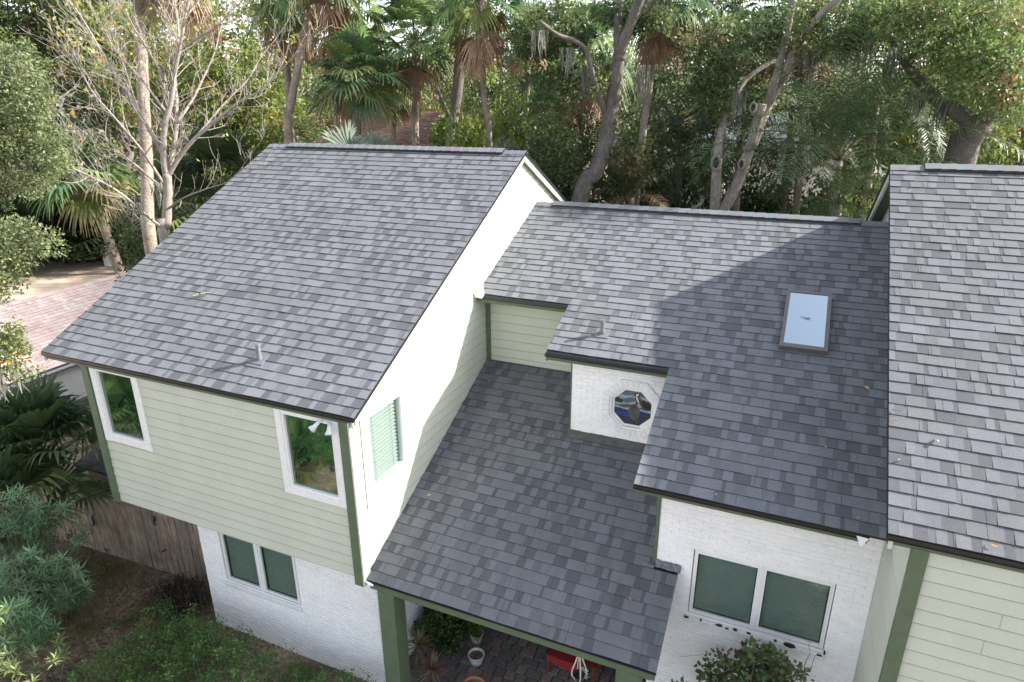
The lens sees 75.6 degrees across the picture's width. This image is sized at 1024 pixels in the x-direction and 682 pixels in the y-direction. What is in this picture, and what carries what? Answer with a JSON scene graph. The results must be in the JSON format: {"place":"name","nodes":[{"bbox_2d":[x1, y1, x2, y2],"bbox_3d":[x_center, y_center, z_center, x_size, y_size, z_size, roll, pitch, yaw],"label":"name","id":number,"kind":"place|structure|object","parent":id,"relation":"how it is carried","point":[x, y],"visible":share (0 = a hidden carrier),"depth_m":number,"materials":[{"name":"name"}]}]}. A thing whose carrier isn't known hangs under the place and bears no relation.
{"place":"outdoors","nodes":[
{"label":"outdoors","id":0,"kind":"place"},
{"bbox_2d":[0,273,126,399],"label":"neighboring house","id":1,"kind":"structure","parent":0,"point":[48,318],"depth_m":23.21,"materials":[{"name":"brick"}]},
{"bbox_2d":[0,242,140,304],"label":"driveway","id":2,"kind":"structure","parent":0,"point":[52,276],"depth_m":38.97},
{"bbox_2d":[0,173,98,276],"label":"saw palmetto","id":3,"kind":"object","parent":2,"relation":"on","point":[40,217],"visible":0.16,"depth_m":38.32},
{"bbox_2d":[5,109,140,274],"bbox_3d":[-24.740,-8.544,38.163,8.073,9.386,7.439,8,22,22],"label":"palm tree","id":4,"kind":"object","parent":2,"relation":"on","point":[87,204],"visible":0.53,"depth_m":36.96,"materials":[{"name":"plant"}]},
{"bbox_2d":[50,198,179,259],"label":"shrub","id":5,"kind":"object","parent":2,"relation":"on","point":[92,254],"visible":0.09,"depth_m":40.29,"materials":[{"name":"green plant"}]},
{"bbox_2d":[0,107,1020,681],"bbox_3d":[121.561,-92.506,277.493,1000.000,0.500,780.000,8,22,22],"label":"ground","id":6,"kind":"structure","parent":0,"point":[162,575],"depth_m":12.98,"materials":[{"name":"plant"}]},
{"bbox_2d":[0,0,75,70],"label":"broadleaf tree","id":7,"kind":"object","parent":6,"relation":"on","point":[26,29],"visible":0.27,"depth_m":37.52,"materials":[{"name":"green plant"}]},
{"bbox_2d":[0,36,78,401],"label":"live oak","id":8,"kind":"object","parent":6,"relation":"on","point":[27,139],"visible":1,"depth_m":9.34,"materials":[{"name":"green plant"}]},
{"bbox_2d":[0,599,84,681],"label":"oleander bush","id":9,"kind":"object","parent":6,"relation":"on","point":[56,655],"visible":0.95,"depth_m":10.37,"materials":[{"name":"green plant"}]},
{"bbox_2d":[0,0,91,82],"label":"broadleaf tree","id":10,"kind":"object","parent":6,"relation":"on","point":[24,22],"visible":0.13,"depth_m":38.13,"materials":[{"name":"green plant"}]},
{"bbox_2d":[2,220,94,264],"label":"shrub","id":11,"kind":"object","parent":6,"relation":"on","point":[64,236],"visible":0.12,"depth_m":39.16,"materials":[{"name":"green plant"}]},
{"bbox_2d":[0,483,98,660],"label":"oleander bush","id":12,"kind":"object","parent":6,"relation":"on","point":[31,598],"visible":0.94,"depth_m":11.66,"materials":[{"name":"green plant"}]},
{"bbox_2d":[0,371,100,512],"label":"saw palmetto","id":13,"kind":"object","parent":6,"relation":"on","point":[26,415],"visible":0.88,"depth_m":13.57,"materials":[{"name":"plant"}]},
{"bbox_2d":[0,434,122,554],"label":"saw palmetto","id":14,"kind":"object","parent":6,"relation":"on","point":[11,473],"visible":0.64,"depth_m":13.26,"materials":[{"name":"plant"}]},
{"bbox_2d":[0,181,129,264],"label":"saw palmetto","id":15,"kind":"object","parent":6,"relation":"on","point":[24,210],"visible":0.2,"depth_m":38.61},
{"bbox_2d":[0,0,133,262],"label":"broadleaf tree","id":16,"kind":"object","parent":6,"relation":"on","point":[4,17],"visible":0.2,"depth_m":36.10,"materials":[{"name":"green plant"}]},
{"bbox_2d":[30,178,136,260],"bbox_3d":[-27.104,-7.643,41.980,9.078,5.138,8.772,8,22,22],"label":"saw palmetto","id":17,"kind":"object","parent":6,"relation":"on","point":[78,226],"visible":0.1,"depth_m":39.82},
{"bbox_2d":[0,0,166,173],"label":"broadleaf tree","id":18,"kind":"object","parent":6,"relation":"on","point":[75,107],"visible":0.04,"depth_m":43.24,"materials":[{"name":"green plant"}]},
{"bbox_2d":[32,216,140,262],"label":"shrub","id":19,"kind":"object","parent":6,"relation":"on","point":[98,250],"visible":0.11,"depth_m":40.57,"materials":[{"name":"green plant"}]},
{"bbox_2d":[0,477,207,584],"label":"wooden fence","id":20,"kind":"object","parent":6,"relation":"on","point":[118,529],"visible":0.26,"depth_m":14.39,"materials":[{"name":"brown wood"}]},
{"bbox_2d":[4,0,210,215],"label":"tree","id":21,"kind":"object","parent":6,"relation":"on","point":[130,154],"visible":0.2,"depth_m":38.20,"materials":[{"name":"green plant"}]},
{"bbox_2d":[74,446,192,552],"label":"shed","id":22,"kind":"structure","parent":6,"relation":"on","point":[98,472],"depth_m":15.39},
{"bbox_2d":[37,0,230,206],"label":"broadleaf tree","id":23,"kind":"object","parent":6,"relation":"on","point":[108,81],"visible":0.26,"depth_m":35.83,"materials":[{"name":"green plant"}]},
{"bbox_2d":[93,195,200,281],"bbox_3d":[-13.367,-3.098,27.455,5.459,7.100,5.596,4,21,11],"label":"shrub","id":24,"kind":"object","parent":6,"relation":"on","point":[130,255],"visible":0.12,"depth_m":25.80,"materials":[{"name":"green plant"}]},
{"bbox_2d":[113,151,223,235],"bbox_3d":[-10.962,-4.814,22.171,4.376,3.184,4.534,-19,27,-41],"label":"saw palmetto","id":25,"kind":"object","parent":6,"relation":"on","point":[187,182],"visible":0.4,"depth_m":21.51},
{"bbox_2d":[116,121,227,245],"bbox_3d":[-13.492,-4.921,29.215,6.145,9.277,6.272,0,20,1],"label":"shrub","id":26,"kind":"object","parent":6,"relation":"on","point":[168,141],"visible":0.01,"depth_m":27.25,"materials":[{"name":"green plant"}]},
{"bbox_2d":[15,0,335,242],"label":"bare tree","id":27,"kind":"object","parent":6,"relation":"on","point":[165,185],"visible":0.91,"depth_m":15.46,"materials":[{"name":"beige plant"}]},
{"bbox_2d":[139,571,211,630],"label":"hedge","id":28,"kind":"object","parent":6,"relation":"on","point":[182,589],"visible":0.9,"depth_m":13.12,"materials":[{"name":"brown plant"}]},
{"bbox_2d":[102,0,262,182],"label":"broadleaf tree","id":29,"kind":"object","parent":6,"relation":"on","point":[153,87],"visible":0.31,"depth_m":27.25,"materials":[{"name":"green plant"}]},
{"bbox_2d":[130,0,237,255],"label":"palm tree","id":30,"kind":"object","parent":6,"relation":"on","point":[149,236],"visible":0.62,"depth_m":17.10,"materials":[{"name":"plant"}]},
{"bbox_2d":[155,122,260,195],"bbox_3d":[-10.326,-6.325,23.159,4.460,2.676,4.660,8,22,22],"label":"saw palmetto","id":31,"kind":"object","parent":6,"relation":"on","point":[225,148],"visible":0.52,"depth_m":22.50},
{"bbox_2d":[0,536,419,681],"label":"leaf litter","id":32,"kind":"object","parent":6,"relation":"on","point":[141,596],"visible":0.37,"depth_m":13.03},
{"bbox_2d":[62,593,377,681],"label":"ground cover plants","id":33,"kind":"object","parent":6,"relation":"on","point":[195,657],"visible":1,"depth_m":11.51,"materials":[{"name":"green plant"}]},
{"bbox_2d":[160,2,314,186],"bbox_3d":[-12.069,-7.774,29.648,6.943,13.757,5.738,18,27,41],"label":"broadleaf tree","id":34,"kind":"object","parent":6,"relation":"on","point":[271,93],"visible":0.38,"depth_m":27.65,"materials":[{"name":"green plant"}]},
{"bbox_2d":[166,0,324,170],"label":"broadleaf tree","id":35,"kind":"object","parent":6,"relation":"on","point":[274,80],"visible":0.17,"depth_m":28.31,"materials":[{"name":"green plant"}]},
{"bbox_2d":[232,105,297,176],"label":"shrub","id":36,"kind":"object","parent":6,"relation":"on","point":[269,131],"visible":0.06,"depth_m":27.90,"materials":[{"name":"green plant"}]},
{"bbox_2d":[240,0,325,142],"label":"palm tree","id":37,"kind":"object","parent":6,"relation":"on","point":[269,19],"visible":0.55,"depth_m":23.68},
{"bbox_2d":[232,43,363,142],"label":"broadleaf tree","id":38,"kind":"object","parent":6,"relation":"on","point":[315,132],"visible":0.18,"depth_m":37.34,"materials":[{"name":"green plant"}]},
{"bbox_2d":[277,0,380,143],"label":"palm tree","id":39,"kind":"object","parent":6,"relation":"on","point":[335,15],"visible":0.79,"depth_m":21.16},
{"bbox_2d":[294,0,396,140],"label":"palm tree","id":40,"kind":"object","parent":6,"relation":"on","point":[322,52],"visible":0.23,"depth_m":23.59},
{"bbox_2d":[320,121,380,144],"bbox_3d":[-4.470,-4.902,18.439,3.518,2.455,3.992,8,22,22],"label":"saw palmetto","id":41,"kind":"object","parent":6,"relation":"on","point":[350,138],"visible":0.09,"depth_m":18.09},
{"bbox_2d":[307,18,414,139],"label":"palm tree","id":42,"kind":"object","parent":6,"relation":"on","point":[354,50],"visible":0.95,"depth_m":20.70,"materials":[{"name":"plant"}]},
{"bbox_2d":[363,51,432,144],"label":"palm tree","id":43,"kind":"object","parent":6,"relation":"on","point":[402,112],"visible":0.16,"depth_m":27.61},
{"bbox_2d":[361,0,465,145],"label":"palm tree","id":44,"kind":"object","parent":6,"relation":"on","point":[413,71],"visible":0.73,"depth_m":22.20,"materials":[{"name":"plant"}]},
{"bbox_2d":[377,18,481,145],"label":"broadleaf tree","id":45,"kind":"object","parent":6,"relation":"on","point":[446,91],"visible":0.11,"depth_m":33.09,"materials":[{"name":"green plant"}]},
{"bbox_2d":[314,111,561,172],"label":"house","id":46,"kind":"structure","parent":6,"relation":"on","point":[432,116],"depth_m":30.20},
{"bbox_2d":[411,606,473,658],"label":"ivy plant","id":47,"kind":"object","parent":6,"relation":"on","point":[451,631],"visible":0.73,"depth_m":11.92,"materials":[{"name":"green plant"}]},
{"bbox_2d":[427,0,501,146],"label":"oak tree","id":48,"kind":"object","parent":6,"relation":"on","point":[438,135],"visible":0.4,"depth_m":22.88,"materials":[{"name":"green plant"}]},
{"bbox_2d":[409,0,521,112],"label":"broadleaf tree","id":49,"kind":"object","parent":6,"relation":"on","point":[428,30],"visible":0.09,"depth_m":41.03,"materials":[{"name":"green plant"}]},
{"bbox_2d":[442,95,489,147],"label":"shrub","id":50,"kind":"object","parent":6,"relation":"on","point":[475,142],"visible":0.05,"depth_m":20.73,"materials":[{"name":"green plant"}]},
{"bbox_2d":[428,0,535,147],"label":"palm tree","id":51,"kind":"object","parent":6,"relation":"on","point":[473,52],"visible":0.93,"depth_m":20.14,"materials":[{"name":"plant"}]},
{"bbox_2d":[478,95,527,148],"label":"shrub","id":52,"kind":"object","parent":6,"relation":"on","point":[511,132],"visible":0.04,"depth_m":23.79,"materials":[{"name":"green plant"}]},
{"bbox_2d":[447,0,574,126],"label":"broadleaf tree","id":53,"kind":"object","parent":6,"relation":"on","point":[521,82],"visible":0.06,"depth_m":34.12,"materials":[{"name":"green plant"}]},
{"bbox_2d":[4,36,1020,202],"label":"distant wood","id":54,"kind":"object","parent":6,"relation":"on","point":[68,109],"visible":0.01,"depth_m":49.10,"materials":[{"name":"green plant"}]},
{"bbox_2d":[466,55,560,161],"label":"broadleaf tree","id":55,"kind":"object","parent":6,"relation":"on","point":[499,92],"visible":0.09,"depth_m":26.73,"materials":[{"name":"green plant"}]},
{"bbox_2d":[499,0,556,138],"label":"palm tree","id":56,"kind":"object","parent":6,"relation":"on","point":[512,63],"visible":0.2,"depth_m":28.07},
{"bbox_2d":[41,143,1023,681],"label":"house","id":57,"kind":"structure","parent":6,"relation":"on","point":[301,407],"depth_m":10.31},
{"bbox_2d":[89,368,152,451],"bbox_3d":[-6.542,1.062,11.352,1.145,1.440,0.436,8,22,22],"label":"window","id":58,"kind":"structure","parent":57,"relation":"in","point":[124,421],"depth_m":11.46,"materials":[{"name":"glass"}]},
{"bbox_2d":[220,533,261,589],"bbox_3d":[-4.914,3.982,12.332,0.845,1.085,0.407,8,22,22],"label":"window","id":59,"kind":"structure","parent":57,"relation":"in","point":[239,555],"depth_m":12.27,"materials":[{"name":"glass"}]},
{"bbox_2d":[257,545,300,603],"bbox_3d":[-4.102,4.101,11.999,0.835,1.085,0.407,8,22,22],"label":"window","id":60,"kind":"structure","parent":57,"relation":"in","point":[278,569],"depth_m":11.93,"materials":[{"name":"glass"}]},
{"bbox_2d":[273,408,346,508],"bbox_3d":[-2.865,1.639,9.859,1.165,1.464,0.436,8,22,22],"label":"window","id":61,"kind":"structure","parent":57,"relation":"in","point":[312,462],"depth_m":10.00,"materials":[{"name":"glass"}]},
{"bbox_2d":[361,385,410,502],"bbox_3d":[-2.099,1.529,10.225,0.436,1.448,1.160,8,22,22],"label":"window","id":62,"kind":"structure","parent":57,"relation":"in","point":[385,428],"depth_m":10.26,"materials":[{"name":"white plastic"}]},
{"bbox_2d":[609,386,655,430],"bbox_3d":[1.984,1.098,10.858,0.770,0.770,0.072,8,22,22],"label":"window","id":63,"kind":"structure","parent":57,"relation":"in","point":[631,408],"depth_m":10.87,"materials":[{"name":"glass"}]},
{"bbox_2d":[689,550,761,628],"bbox_3d":[3.029,3.395,9.358,0.880,1.075,0.405,8,22,22],"label":"window","id":64,"kind":"structure","parent":57,"relation":"in","point":[725,589],"depth_m":9.26,"materials":[{"name":"glass"}]},
{"bbox_2d":[754,567,835,648],"bbox_3d":[3.848,3.512,9.021,0.876,1.070,0.405,8,22,22],"label":"window","id":65,"kind":"structure","parent":57,"relation":"in","point":[790,606],"depth_m":8.92,"materials":[{"name":"glass"}]},
{"bbox_2d":[517,104,563,190],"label":"shrub","id":66,"kind":"object","parent":6,"relation":"on","point":[529,114],"visible":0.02,"depth_m":21.39,"materials":[{"name":"green plant"}]},
{"bbox_2d":[517,86,572,166],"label":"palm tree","id":67,"kind":"object","parent":6,"relation":"on","point":[533,94],"visible":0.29,"depth_m":24.25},
{"bbox_2d":[500,100,621,204],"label":"broadleaf tree","id":68,"kind":"object","parent":6,"relation":"on","point":[584,140],"visible":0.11,"depth_m":24.07,"materials":[{"name":"green plant"}]},
{"bbox_2d":[509,0,630,169],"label":"broadleaf tree","id":69,"kind":"object","parent":6,"relation":"on","point":[601,51],"visible":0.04,"depth_m":35.60,"materials":[{"name":"green plant"}]},
{"bbox_2d":[533,0,637,168],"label":"palm tree","id":70,"kind":"object","parent":6,"relation":"on","point":[593,105],"visible":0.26,"depth_m":25.96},
{"bbox_2d":[532,108,649,202],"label":"broadleaf tree","id":71,"kind":"object","parent":6,"relation":"on","point":[598,125],"visible":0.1,"depth_m":25.13,"materials":[{"name":"green plant"}]},
{"bbox_2d":[505,0,684,202],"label":"oak tree","id":72,"kind":"object","parent":6,"relation":"on","point":[531,33],"visible":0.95,"depth_m":18.93,"materials":[{"name":"green plant"}]},
{"bbox_2d":[567,100,673,207],"bbox_3d":[4.127,-3.624,24.033,4.830,9.723,5.048,-7,21,-19],"label":"shrub","id":73,"kind":"object","parent":6,"relation":"on","point":[629,116],"visible":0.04,"depth_m":22.30,"materials":[{"name":"green plant"}]},
{"bbox_2d":[589,157,670,206],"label":"palm tree","id":74,"kind":"object","parent":6,"relation":"on","point":[631,200],"visible":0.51,"depth_m":20.12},
{"bbox_2d":[575,50,689,140],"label":"broadleaf tree","id":75,"kind":"object","parent":6,"relation":"on","point":[620,119],"visible":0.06,"depth_m":41.88,"materials":[{"name":"green plant"}]},
{"bbox_2d":[600,156,697,207],"bbox_3d":[4.934,-2.746,24.572,4.664,8.365,4.549,1,20,4],"label":"shrub","id":76,"kind":"object","parent":6,"relation":"on","point":[683,188],"visible":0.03,"depth_m":23.18,"materials":[{"name":"green plant"}]},
{"bbox_2d":[592,2,720,194],"bbox_3d":[6.810,-9.400,32.823,6.272,14.451,6.394,-3,20,-7],"label":"broadleaf tree","id":77,"kind":"object","parent":6,"relation":"on","point":[631,92],"visible":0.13,"depth_m":31.81,"materials":[{"name":"green plant"}]},
{"bbox_2d":[612,0,720,204],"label":"palm tree","id":78,"kind":"object","parent":6,"relation":"on","point":[654,50],"visible":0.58,"depth_m":19.40,"materials":[{"name":"plant"}]},
{"bbox_2d":[615,100,743,207],"bbox_3d":[5.772,-3.484,23.534,4.521,9.682,4.726,8,22,22],"label":"palm tree","id":79,"kind":"object","parent":6,"relation":"on","point":[676,129],"visible":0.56,"depth_m":21.71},
{"bbox_2d":[620,0,745,150],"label":"broadleaf tree","id":80,"kind":"object","parent":6,"relation":"on","point":[680,76],"visible":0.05,"depth_m":37.76,"materials":[{"name":"green plant"}]},
{"bbox_2d":[640,140,731,209],"bbox_3d":[6.314,-2.999,24.677,4.664,8.791,4.549,-17,26,-38],"label":"shrub","id":81,"kind":"object","parent":6,"relation":"on","point":[692,199],"visible":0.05,"depth_m":23.20,"materials":[{"name":"green plant"}]},
{"bbox_2d":[616,0,770,206],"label":"broadleaf tree","id":82,"kind":"object","parent":6,"relation":"on","point":[663,77],"visible":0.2,"depth_m":24.17,"materials":[{"name":"green plant"}]},
{"bbox_2d":[690,0,781,158],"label":"palm tree","id":83,"kind":"object","parent":6,"relation":"on","point":[705,15],"visible":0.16,"depth_m":22.96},
{"bbox_2d":[671,635,817,681],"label":"bush","id":84,"kind":"object","parent":6,"relation":"on","point":[773,670],"visible":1,"depth_m":8.62,"materials":[{"name":"green plant"}]},
{"bbox_2d":[673,47,823,210],"bbox_3d":[7.417,-3.711,22.020,4.674,11.141,4.677,8,22,22],"label":"palm tree","id":85,"kind":"object","parent":6,"relation":"on","point":[736,206],"visible":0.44,"depth_m":20.38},
{"bbox_2d":[730,169,776,212],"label":"shrub","id":86,"kind":"object","parent":6,"relation":"on","point":[745,205],"visible":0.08,"depth_m":22.42,"materials":[{"name":"green plant"}]},
{"bbox_2d":[702,115,826,212],"bbox_3d":[9.087,-3.195,23.279,5.553,9.385,5.313,1,20,2],"label":"shrub","id":87,"kind":"object","parent":6,"relation":"on","point":[757,180],"visible":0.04,"depth_m":22.59,"materials":[{"name":"green plant"}]},
{"bbox_2d":[667,0,880,210],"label":"oak tree","id":88,"kind":"object","parent":6,"relation":"on","point":[779,34],"visible":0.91,"depth_m":17.85,"materials":[{"name":"green plant"}]},
{"bbox_2d":[724,113,858,212],"bbox_3d":[13.884,-7.351,34.947,5.900,8.940,6.900,5,21,15],"label":"palm tree","id":89,"kind":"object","parent":6,"relation":"on","point":[810,186],"depth_m":31.66,"materials":[{"name":"plant"}]},
{"bbox_2d":[751,0,843,213],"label":"palm tree","id":90,"kind":"object","parent":6,"relation":"on","point":[767,74],"visible":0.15,"depth_m":21.96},
{"bbox_2d":[709,40,901,214],"bbox_3d":[9.229,-3.653,21.495,5.516,11.373,5.880,8,22,22],"label":"palm tree","id":91,"kind":"object","parent":6,"relation":"on","point":[797,195],"visible":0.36,"depth_m":19.74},
{"bbox_2d":[758,152,913,220],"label":"palm tree","id":92,"kind":"object","parent":6,"relation":"on","point":[839,207],"visible":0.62,"depth_m":16.21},
{"bbox_2d":[680,0,1023,216],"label":"palm tree","id":93,"kind":"object","parent":6,"relation":"on","point":[849,126],"visible":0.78,"depth_m":15.76,"materials":[{"name":"plant"}]},
{"bbox_2d":[782,0,926,175],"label":"broadleaf tree","id":94,"kind":"object","parent":6,"relation":"on","point":[846,86],"visible":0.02,"depth_m":30.00,"materials":[{"name":"green plant"}]},
{"bbox_2d":[794,28,947,219],"bbox_3d":[10.149,-3.161,19.877,4.051,11.567,4.705,8,22,22],"label":"palm tree","id":95,"kind":"object","parent":6,"relation":"on","point":[870,168],"visible":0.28,"depth_m":17.71,"materials":[{"name":"plant"}]},
{"bbox_2d":[806,125,943,217],"bbox_3d":[11.879,-2.205,21.508,4.861,9.221,5.198,15,25,36],"label":"shrub","id":96,"kind":"object","parent":6,"relation":"on","point":[821,186],"visible":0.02,"depth_m":21.14,"materials":[{"name":"green plant"}]},
{"bbox_2d":[760,0,1023,205],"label":"broadleaf tree","id":97,"kind":"object","parent":6,"relation":"on","point":[830,86],"visible":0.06,"depth_m":22.65,"materials":[{"name":"green plant"}]},
{"bbox_2d":[842,110,942,216],"bbox_3d":[11.868,-2.038,20.410,4.725,9.699,4.419,17,26,38],"label":"shrub","id":98,"kind":"object","parent":6,"relation":"on","point":[909,139],"visible":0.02,"depth_m":19.35,"materials":[{"name":"green plant"}]},
{"bbox_2d":[834,65,1023,202],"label":"broadleaf tree","id":99,"kind":"object","parent":6,"relation":"on","point":[894,124],"visible":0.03,"depth_m":22.99,"materials":[{"name":"green plant"}]},
{"bbox_2d":[847,0,1023,164],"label":"oak tree","id":100,"kind":"object","parent":6,"relation":"on","point":[980,49],"visible":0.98,"depth_m":13.49,"materials":[{"name":"green plant"}]},
{"bbox_2d":[878,65,1023,168],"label":"broadleaf tree","id":101,"kind":"object","parent":6,"relation":"on","point":[1011,156],"visible":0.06,"depth_m":20.61,"materials":[{"name":"green plant"}]},
{"bbox_2d":[976,120,1013,164],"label":"shrub","id":102,"kind":"object","parent":6,"relation":"on","point":[981,150],"visible":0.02,"depth_m":17.85,"materials":[{"name":"green plant"}]},
{"bbox_2d":[977,116,1021,165],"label":"shrub","id":103,"kind":"object","parent":6,"relation":"on","point":[1004,129],"visible":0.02,"depth_m":18.85,"materials":[{"name":"green plant"}]},
{"bbox_2d":[4,0,1023,112],"label":"sky","id":104,"kind":"structure","parent":0,"point":[377,2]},
{"bbox_2d":[409,621,645,681],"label":"patio","id":105,"kind":"structure","parent":0,"point":[506,655],"depth_m":12.06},
{"bbox_2d":[408,623,437,677],"bbox_3d":[-1.621,5.521,11.623,0.742,1.053,0.802,16,26,37],"label":"dracaena","id":106,"kind":"object","parent":105,"relation":"on","point":[417,639],"visible":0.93,"depth_m":11.52,"materials":[{"name":"green plant"}]},
{"bbox_2d":[413,649,452,681],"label":"dracaena","id":107,"kind":"object","parent":105,"relation":"on","point":[430,666],"visible":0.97,"depth_m":11.32,"materials":[{"name":"green plant"}]},
{"bbox_2d":[468,647,484,666],"bbox_3d":[-0.653,5.799,12.084,0.316,0.200,0.316,8,22,22],"label":"flower pot","id":108,"kind":"object","parent":105,"relation":"on","point":[476,661],"visible":1,"depth_m":12.04,"materials":[{"name":"ceramic"}]},
{"bbox_2d":[547,648,601,681],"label":"bench","id":109,"kind":"object","parent":105,"relation":"on","point":[592,665],"visible":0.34,"depth_m":11.53,"materials":[{"name":"red wood"}]},
{"bbox_2d":[546,648,581,673],"bbox_3d":[0.981,5.634,11.787,0.620,0.242,0.460,8,22,22],"label":"red cloth","id":110,"kind":"object","parent":109,"relation":"on","point":[564,660],"visible":0.61,"depth_m":11.63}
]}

